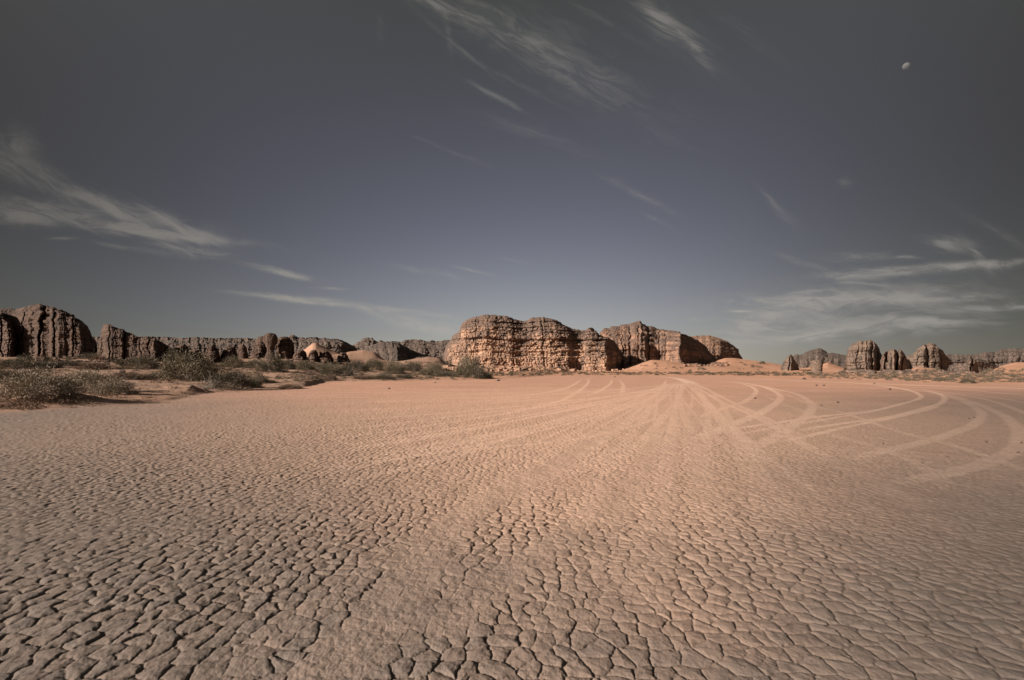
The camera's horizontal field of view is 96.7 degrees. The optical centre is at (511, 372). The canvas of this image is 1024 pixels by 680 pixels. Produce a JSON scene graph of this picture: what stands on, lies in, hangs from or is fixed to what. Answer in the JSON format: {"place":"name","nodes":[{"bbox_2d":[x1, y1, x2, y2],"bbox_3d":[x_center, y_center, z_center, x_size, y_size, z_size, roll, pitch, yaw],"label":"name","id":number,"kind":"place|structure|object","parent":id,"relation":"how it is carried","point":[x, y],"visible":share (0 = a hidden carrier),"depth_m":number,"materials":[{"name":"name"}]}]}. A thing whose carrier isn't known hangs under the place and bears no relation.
{"place":"outdoors","nodes":[
{"label":"outdoors","id":0,"kind":"place"},
{"bbox_2d":[0,390,151,410],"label":"dry grass","id":1,"kind":"structure","parent":0,"point":[24,402],"depth_m":22.42,"materials":[{"name":"brown plant"}]},
{"bbox_2d":[364,342,425,360],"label":"dark hill","id":2,"kind":"structure","parent":0,"point":[390,351],"depth_m":481.89,"materials":[{"name":"stone"}]},
{"bbox_2d":[0,343,1023,679],"bbox_3d":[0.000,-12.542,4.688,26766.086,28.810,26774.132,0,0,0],"label":"ground","id":3,"kind":"structure","parent":0,"point":[644,525],"depth_m":4.96,"materials":[{"name":"brown soil"}]},
{"bbox_2d":[0,312,16,356],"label":"rock tower","id":4,"kind":"structure","parent":3,"relation":"on","point":[8,343],"depth_m":148.76,"materials":[{"name":"brown stone"}]},
{"bbox_2d":[0,366,32,379],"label":"bush","id":5,"kind":"object","parent":3,"relation":"on","point":[4,373],"visible":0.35,"depth_m":43.43,"materials":[{"name":"green plant"}]},
{"bbox_2d":[0,356,38,368],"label":"bush","id":6,"kind":"object","parent":3,"relation":"on","point":[8,364],"visible":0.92,"depth_m":69.62,"materials":[{"name":"green plant"}]},
{"bbox_2d":[16,354,33,360],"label":"shrub","id":7,"kind":"object","parent":3,"relation":"on","point":[28,355],"visible":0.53,"depth_m":107.55,"materials":[{"name":"green plant"}]},
{"bbox_2d":[18,356,37,364],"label":"shrub","id":8,"kind":"object","parent":3,"relation":"on","point":[27,358],"visible":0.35,"depth_m":89.64,"materials":[{"name":"green plant"}]},
{"bbox_2d":[35,365,52,371],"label":"shrub","id":9,"kind":"object","parent":3,"relation":"on","point":[44,368],"visible":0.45,"depth_m":59.70,"materials":[{"name":"green plant"}]},
{"bbox_2d":[0,363,90,397],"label":"bush","id":10,"kind":"object","parent":3,"relation":"on","point":[25,382],"visible":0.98,"depth_m":22.67,"materials":[{"name":"grey plant"}]},
{"bbox_2d":[36,357,56,361],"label":"shrub","id":11,"kind":"object","parent":3,"relation":"on","point":[45,359],"visible":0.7,"depth_m":107.65,"materials":[{"name":"green plant"}]},
{"bbox_2d":[26,359,68,367],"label":"bush","id":12,"kind":"object","parent":3,"relation":"on","point":[45,363],"visible":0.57,"depth_m":75.16,"materials":[{"name":"green plant"}]},
{"bbox_2d":[0,304,96,356],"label":"cliff","id":13,"kind":"structure","parent":3,"relation":"on","point":[41,329],"depth_m":151.11,"materials":[{"name":"brown stone"}]},
{"bbox_2d":[56,358,88,365],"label":"bush","id":14,"kind":"object","parent":3,"relation":"on","point":[71,363],"visible":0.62,"depth_m":85.68,"materials":[{"name":"green plant"}]},
{"bbox_2d":[69,349,98,358],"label":"bush","id":15,"kind":"object","parent":3,"relation":"on","point":[87,356],"visible":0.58,"depth_m":127.89,"materials":[{"name":"green plant"}]},
{"bbox_2d":[58,357,119,392],"bbox_3d":[-29.924,0.214,32.194,3.816,2.658,4.093,0,0,-10],"label":"bush","id":16,"kind":"object","parent":3,"relation":"on","point":[95,377],"visible":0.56,"depth_m":31.61,"materials":[{"name":"green plant"}]},
{"bbox_2d":[69,357,116,368],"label":"bush","id":17,"kind":"object","parent":3,"relation":"on","point":[96,365],"visible":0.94,"depth_m":72.95,"materials":[{"name":"plant"}]},
{"bbox_2d":[89,354,105,360],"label":"shrub","id":18,"kind":"object","parent":3,"relation":"on","point":[99,357],"visible":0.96,"depth_m":107.62,"materials":[{"name":"plant"}]},
{"bbox_2d":[88,373,140,394],"bbox_3d":[-26.260,0.823,30.090,2.916,1.529,3.002,0,0,6],"label":"bush","id":19,"kind":"object","parent":3,"relation":"on","point":[124,387],"visible":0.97,"depth_m":29.73,"materials":[{"name":"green plant"}]},
{"bbox_2d":[104,356,124,364],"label":"shrub","id":20,"kind":"object","parent":3,"relation":"on","point":[112,359],"visible":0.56,"depth_m":95.82,"materials":[{"name":"green plant"}]},
{"bbox_2d":[0,361,266,408],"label":"dry grass","id":21,"kind":"structure","parent":3,"relation":"on","point":[151,381],"depth_m":36.83,"materials":[{"name":"brown plant"}]},
{"bbox_2d":[108,371,159,379],"bbox_3d":[-42.294,0.248,50.070,5.100,1.251,5.591,0,0,27],"label":"bush","id":22,"kind":"object","parent":3,"relation":"on","point":[133,376],"visible":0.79,"depth_m":49.69,"materials":[{"name":"plant"}]},
{"bbox_2d":[112,355,163,369],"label":"bush","id":23,"kind":"object","parent":3,"relation":"on","point":[136,363],"visible":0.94,"depth_m":76.53,"materials":[{"name":"green plant"}]},
{"bbox_2d":[97,324,183,360],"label":"crag","id":24,"kind":"structure","parent":3,"relation":"on","point":[115,342],"depth_m":127.71,"materials":[{"name":"brown stone"}]},
{"bbox_2d":[145,372,166,378],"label":"bush","id":25,"kind":"object","parent":3,"relation":"on","point":[152,374],"visible":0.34,"depth_m":52.66,"materials":[{"name":"green plant"}]},
{"bbox_2d":[158,378,174,382],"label":"shrub","id":26,"kind":"object","parent":3,"relation":"on","point":[170,380],"visible":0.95,"depth_m":43.72,"materials":[{"name":"green plant"}]},
{"bbox_2d":[155,364,183,378],"bbox_3d":[-39.105,-0.576,52.695,3.855,2.921,3.595,0,0,37],"label":"bush","id":27,"kind":"object","parent":3,"relation":"on","point":[180,376],"visible":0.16,"depth_m":52.16,"materials":[{"name":"green plant"}]},
{"bbox_2d":[160,345,185,363],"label":"bush","id":28,"kind":"object","parent":3,"relation":"on","point":[170,353],"visible":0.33,"depth_m":92.16,"materials":[{"name":"green plant"}]},
{"bbox_2d":[22,356,337,361],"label":"rubble","id":29,"kind":"object","parent":3,"relation":"on","point":[56,358],"visible":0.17,"depth_m":119.98,"materials":[{"name":"brown stone"}]},
{"bbox_2d":[173,344,189,355],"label":"pinnacle","id":30,"kind":"object","parent":3,"relation":"on","point":[183,347],"visible":0.32,"depth_m":139.11,"materials":[{"name":"brown stone"}]},
{"bbox_2d":[145,346,219,381],"bbox_3d":[-36.719,-1.030,51.706,7.028,4.461,6.806,0,0,21],"label":"bush","id":31,"kind":"object","parent":3,"relation":"on","point":[175,369],"visible":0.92,"depth_m":51.01,"materials":[{"name":"green plant"}]},
{"bbox_2d":[186,349,202,361],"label":"pinnacle","id":32,"kind":"object","parent":3,"relation":"on","point":[194,353],"visible":0.41,"depth_m":134.70,"materials":[{"name":"brown stone"}]},
{"bbox_2d":[190,372,224,390],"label":"dead branches","id":33,"kind":"object","parent":3,"relation":"on","point":[207,387],"visible":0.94,"depth_m":38.33,"materials":[{"name":"beige plant"}]},
{"bbox_2d":[203,346,220,362],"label":"pinnacle","id":34,"kind":"object","parent":3,"relation":"on","point":[213,350],"visible":0.72,"depth_m":130.45,"materials":[{"name":"brown stone"}]},
{"bbox_2d":[93,335,357,357],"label":"plateau","id":35,"kind":"structure","parent":3,"relation":"on","point":[222,344],"depth_m":622.00,"materials":[{"name":"stone"}]},
{"bbox_2d":[220,346,237,362],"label":"pinnacle","id":36,"kind":"object","parent":3,"relation":"on","point":[228,352],"visible":0.59,"depth_m":133.99,"materials":[{"name":"brown stone"}]},
{"bbox_2d":[217,355,246,366],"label":"bush","id":37,"kind":"object","parent":3,"relation":"on","point":[230,362],"visible":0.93,"depth_m":108.31,"materials":[{"name":"green plant"}]},
{"bbox_2d":[204,367,265,389],"bbox_3d":[-26.138,0.411,42.842,5.089,2.576,4.932,0,0,-22],"label":"bush","id":38,"kind":"object","parent":3,"relation":"on","point":[244,380],"visible":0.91,"depth_m":42.21,"materials":[{"name":"green plant"}]},
{"bbox_2d":[237,344,247,358],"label":"pinnacle","id":39,"kind":"object","parent":3,"relation":"on","point":[242,352],"visible":0.54,"depth_m":179.40,"materials":[{"name":"brown stone"}]},
{"bbox_2d":[241,358,265,367],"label":"bush","id":40,"kind":"object","parent":3,"relation":"on","point":[253,364],"visible":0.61,"depth_m":102.52,"materials":[{"name":"green plant"}]},
{"bbox_2d":[242,376,265,387],"bbox_3d":[-26.945,0.852,47.159,2.384,1.678,2.561,0,0,35],"label":"bush","id":41,"kind":"object","parent":3,"relation":"on","point":[254,378],"visible":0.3,"depth_m":47.26,"materials":[{"name":"green plant"}]},
{"bbox_2d":[250,336,266,357],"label":"pinnacle","id":42,"kind":"object","parent":3,"relation":"on","point":[259,347],"visible":0.44,"depth_m":188.57,"materials":[{"name":"brown stone"}]},
{"bbox_2d":[257,374,268,382],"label":"bush","id":43,"kind":"object","parent":3,"relation":"on","point":[263,378],"visible":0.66,"depth_m":53.86,"materials":[{"name":"green plant"}]},
{"bbox_2d":[262,333,277,359],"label":"mushroom rock","id":44,"kind":"object","parent":3,"relation":"on","point":[270,341],"visible":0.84,"depth_m":172.82,"materials":[{"name":"brown stone"}]},
{"bbox_2d":[264,379,277,382],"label":"bush","id":45,"kind":"object","parent":3,"relation":"on","point":[271,381],"visible":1,"depth_m":53.92,"materials":[{"name":"green plant"}]},
{"bbox_2d":[257,352,286,371],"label":"bush","id":46,"kind":"object","parent":3,"relation":"on","point":[268,366],"visible":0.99,"depth_m":87.19,"materials":[{"name":"green plant"}]},
{"bbox_2d":[276,337,293,358],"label":"pinnacle","id":47,"kind":"object","parent":3,"relation":"on","point":[285,347],"visible":0.65,"depth_m":176.84,"materials":[{"name":"brown stone"}]},
{"bbox_2d":[273,382,303,388],"bbox_3d":[-22.495,1.339,46.540,3.271,0.873,3.586,0,0,34],"label":"bush","id":48,"kind":"object","parent":3,"relation":"on","point":[289,386],"visible":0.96,"depth_m":46.23,"materials":[{"name":"beige plant"}]},
{"bbox_2d":[282,360,296,368],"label":"bush","id":49,"kind":"object","parent":3,"relation":"on","point":[290,365],"visible":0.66,"depth_m":102.81,"materials":[{"name":"green plant"}]},
{"bbox_2d":[293,350,306,360],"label":"boulder","id":50,"kind":"object","parent":3,"relation":"on","point":[300,355],"visible":0.76,"depth_m":166.80,"materials":[{"name":"brown stone"}]},
{"bbox_2d":[292,359,317,369],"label":"bush","id":51,"kind":"object","parent":3,"relation":"on","point":[302,363],"visible":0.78,"depth_m":106.46,"materials":[{"name":"green plant"}]},
{"bbox_2d":[308,350,320,361],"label":"boulder","id":52,"kind":"object","parent":3,"relation":"on","point":[313,355],"visible":0.9,"depth_m":165.66,"materials":[{"name":"brown stone"}]},
{"bbox_2d":[313,362,333,367],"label":"bush","id":53,"kind":"object","parent":3,"relation":"on","point":[318,364],"visible":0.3,"depth_m":134.92,"materials":[{"name":"green plant"}]},
{"bbox_2d":[318,350,333,362],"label":"boulder","id":54,"kind":"object","parent":3,"relation":"on","point":[324,356],"visible":0.97,"depth_m":166.75,"materials":[{"name":"brown stone"}]},
{"bbox_2d":[318,362,342,374],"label":"bush","id":55,"kind":"object","parent":3,"relation":"on","point":[330,368],"visible":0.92,"depth_m":103.95,"materials":[{"name":"green plant"}]},
{"bbox_2d":[322,372,338,379],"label":"bush","id":56,"kind":"object","parent":3,"relation":"on","point":[331,377],"visible":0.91,"depth_m":86.23,"materials":[{"name":"plant"}]},
{"bbox_2d":[337,352,350,361],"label":"boulder","id":57,"kind":"object","parent":3,"relation":"on","point":[342,357],"visible":0.99,"depth_m":170.78,"materials":[{"name":"brown stone"}]},
{"bbox_2d":[340,365,353,373],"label":"bush","id":58,"kind":"object","parent":3,"relation":"on","point":[345,369],"visible":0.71,"depth_m":111.95,"materials":[{"name":"green plant"}]},
{"bbox_2d":[205,360,492,380],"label":"scrub","id":59,"kind":"object","parent":3,"relation":"on","point":[277,376],"visible":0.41,"depth_m":98.69,"materials":[{"name":"green plant"}]},
{"bbox_2d":[343,358,370,370],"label":"bush","id":60,"kind":"object","parent":3,"relation":"on","point":[355,364],"visible":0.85,"depth_m":138.35,"materials":[{"name":"green plant"}]},
{"bbox_2d":[350,374,376,378],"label":"bush","id":61,"kind":"object","parent":3,"relation":"on","point":[363,377],"visible":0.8,"depth_m":93.28,"materials":[{"name":"plant"}]},
{"bbox_2d":[364,357,385,369],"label":"bush","id":62,"kind":"object","parent":3,"relation":"on","point":[373,365],"visible":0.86,"depth_m":151.41,"materials":[{"name":"green plant"}]},
{"bbox_2d":[370,373,395,378],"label":"bush","id":63,"kind":"object","parent":3,"relation":"on","point":[381,376],"visible":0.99,"depth_m":92.42,"materials":[{"name":"green plant"}]},
{"bbox_2d":[383,359,407,373],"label":"bush","id":64,"kind":"object","parent":3,"relation":"on","point":[397,368],"visible":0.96,"depth_m":123.72,"materials":[{"name":"green plant"}]},
{"bbox_2d":[352,338,449,357],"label":"mesa","id":65,"kind":"structure","parent":3,"relation":"on","point":[432,348],"depth_m":814.45,"materials":[{"name":"stone"}]},
{"bbox_2d":[395,373,414,377],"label":"bush","id":66,"kind":"object","parent":3,"relation":"on","point":[406,375],"visible":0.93,"depth_m":98.28,"materials":[{"name":"green plant"}]},
{"bbox_2d":[401,360,424,370],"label":"bush","id":67,"kind":"object","parent":3,"relation":"on","point":[412,365],"visible":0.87,"depth_m":155.41,"materials":[{"name":"green plant"}]},
{"bbox_2d":[418,367,433,374],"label":"bush","id":68,"kind":"object","parent":3,"relation":"on","point":[426,371],"visible":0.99,"depth_m":123.37,"materials":[{"name":"green plant"}]},
{"bbox_2d":[428,359,445,373],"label":"bush","id":69,"kind":"object","parent":3,"relation":"on","point":[435,368],"visible":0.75,"depth_m":134.44,"materials":[{"name":"green plant"}]},
{"bbox_2d":[434,370,454,376],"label":"bush","id":70,"kind":"object","parent":3,"relation":"on","point":[447,374],"visible":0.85,"depth_m":119.20,"materials":[{"name":"green plant"}]},
{"bbox_2d":[453,353,481,374],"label":"bush","id":71,"kind":"object","parent":3,"relation":"on","point":[461,367],"visible":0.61,"depth_m":141.12,"materials":[{"name":"green plant"}]},
{"bbox_2d":[462,361,490,377],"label":"bush","id":72,"kind":"object","parent":3,"relation":"on","point":[473,373],"visible":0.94,"depth_m":113.78,"materials":[{"name":"green plant"}]},
{"bbox_2d":[440,365,623,371],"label":"rubble","id":73,"kind":"object","parent":3,"relation":"on","point":[494,367],"visible":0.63,"depth_m":269.69,"materials":[{"name":"brown stone"}]},
{"bbox_2d":[443,314,624,370],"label":"sandstone butte","id":74,"kind":"object","parent":3,"relation":"on","point":[491,340],"visible":0.84,"depth_m":337.94,"materials":[{"name":"brown stone"}]},
{"bbox_2d":[488,371,820,375],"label":"scrub","id":75,"kind":"object","parent":3,"relation":"on","point":[688,372],"visible":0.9,"depth_m":231.53,"materials":[{"name":"green plant"}]},
{"bbox_2d":[600,321,716,367],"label":"sandstone butte","id":76,"kind":"object","parent":3,"relation":"on","point":[636,342],"visible":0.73,"depth_m":452.93,"materials":[{"name":"brown stone"}]},
{"bbox_2d":[681,361,728,366],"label":"rubble","id":77,"kind":"object","parent":3,"relation":"on","point":[720,364],"visible":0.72,"depth_m":376.59,"materials":[{"name":"brown stone"}]},
{"bbox_2d":[690,335,742,359],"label":"sandstone dome","id":78,"kind":"structure","parent":3,"relation":"on","point":[719,348],"depth_m":600.94,"materials":[{"name":"brown stone"}]},
{"bbox_2d":[780,354,798,370],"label":"rock outcrop","id":79,"kind":"object","parent":3,"relation":"on","point":[789,363],"visible":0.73,"depth_m":385.17,"materials":[{"name":"brown stone"}]},
{"bbox_2d":[810,360,822,372],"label":"rock pillar","id":80,"kind":"object","parent":3,"relation":"on","point":[817,365],"visible":0.9,"depth_m":233.13,"materials":[{"name":"stone"}]},
{"bbox_2d":[793,348,845,367],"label":"rock ridge","id":81,"kind":"object","parent":3,"relation":"on","point":[804,360],"visible":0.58,"depth_m":646.60,"materials":[{"name":"stone"}]},
{"bbox_2d":[844,340,881,370],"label":"rock dome","id":82,"kind":"object","parent":3,"relation":"on","point":[864,355],"visible":0.73,"depth_m":435.00,"materials":[{"name":"brown stone"}]},
{"bbox_2d":[880,349,911,370],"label":"rock towers","id":83,"kind":"structure","parent":3,"relation":"on","point":[893,359],"depth_m":406.72,"materials":[{"name":"brown stone"}]},
{"bbox_2d":[808,372,1023,382],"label":"scrub","id":84,"kind":"object","parent":3,"relation":"on","point":[956,375],"visible":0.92,"depth_m":120.01,"materials":[{"name":"green plant"}]},
{"bbox_2d":[840,369,1003,373],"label":"rubble","id":85,"kind":"object","parent":3,"relation":"on","point":[869,371],"visible":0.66,"depth_m":257.06,"materials":[{"name":"brown stone"}]},
{"bbox_2d":[906,343,951,370],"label":"rock dome","id":86,"kind":"object","parent":3,"relation":"on","point":[930,355],"visible":0.6,"depth_m":466.03,"materials":[{"name":"brown stone"}]},
{"bbox_2d":[948,356,978,372],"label":"rock spires","id":87,"kind":"object","parent":3,"relation":"on","point":[970,364],"visible":0.59,"depth_m":405.82,"materials":[{"name":"brown stone"}]},
{"bbox_2d":[959,378,978,382],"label":"bush","id":88,"kind":"object","parent":3,"relation":"on","point":[963,380],"visible":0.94,"depth_m":69.76,"materials":[{"name":"green plant"}]},
{"bbox_2d":[946,348,1023,366],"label":"mesa","id":89,"kind":"structure","parent":3,"relation":"on","point":[1001,357],"depth_m":836.41,"materials":[{"name":"brown stone"}]},
{"bbox_2d":[976,359,998,370],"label":"rock mound","id":90,"kind":"object","parent":3,"relation":"on","point":[982,364],"visible":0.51,"depth_m":491.54,"materials":[{"name":"brown stone"}]},
{"bbox_2d":[0,0,1023,364],"label":"sky","id":91,"kind":"structure","parent":0,"point":[773,180],"materials":[{"name":"grey"}]}
]}

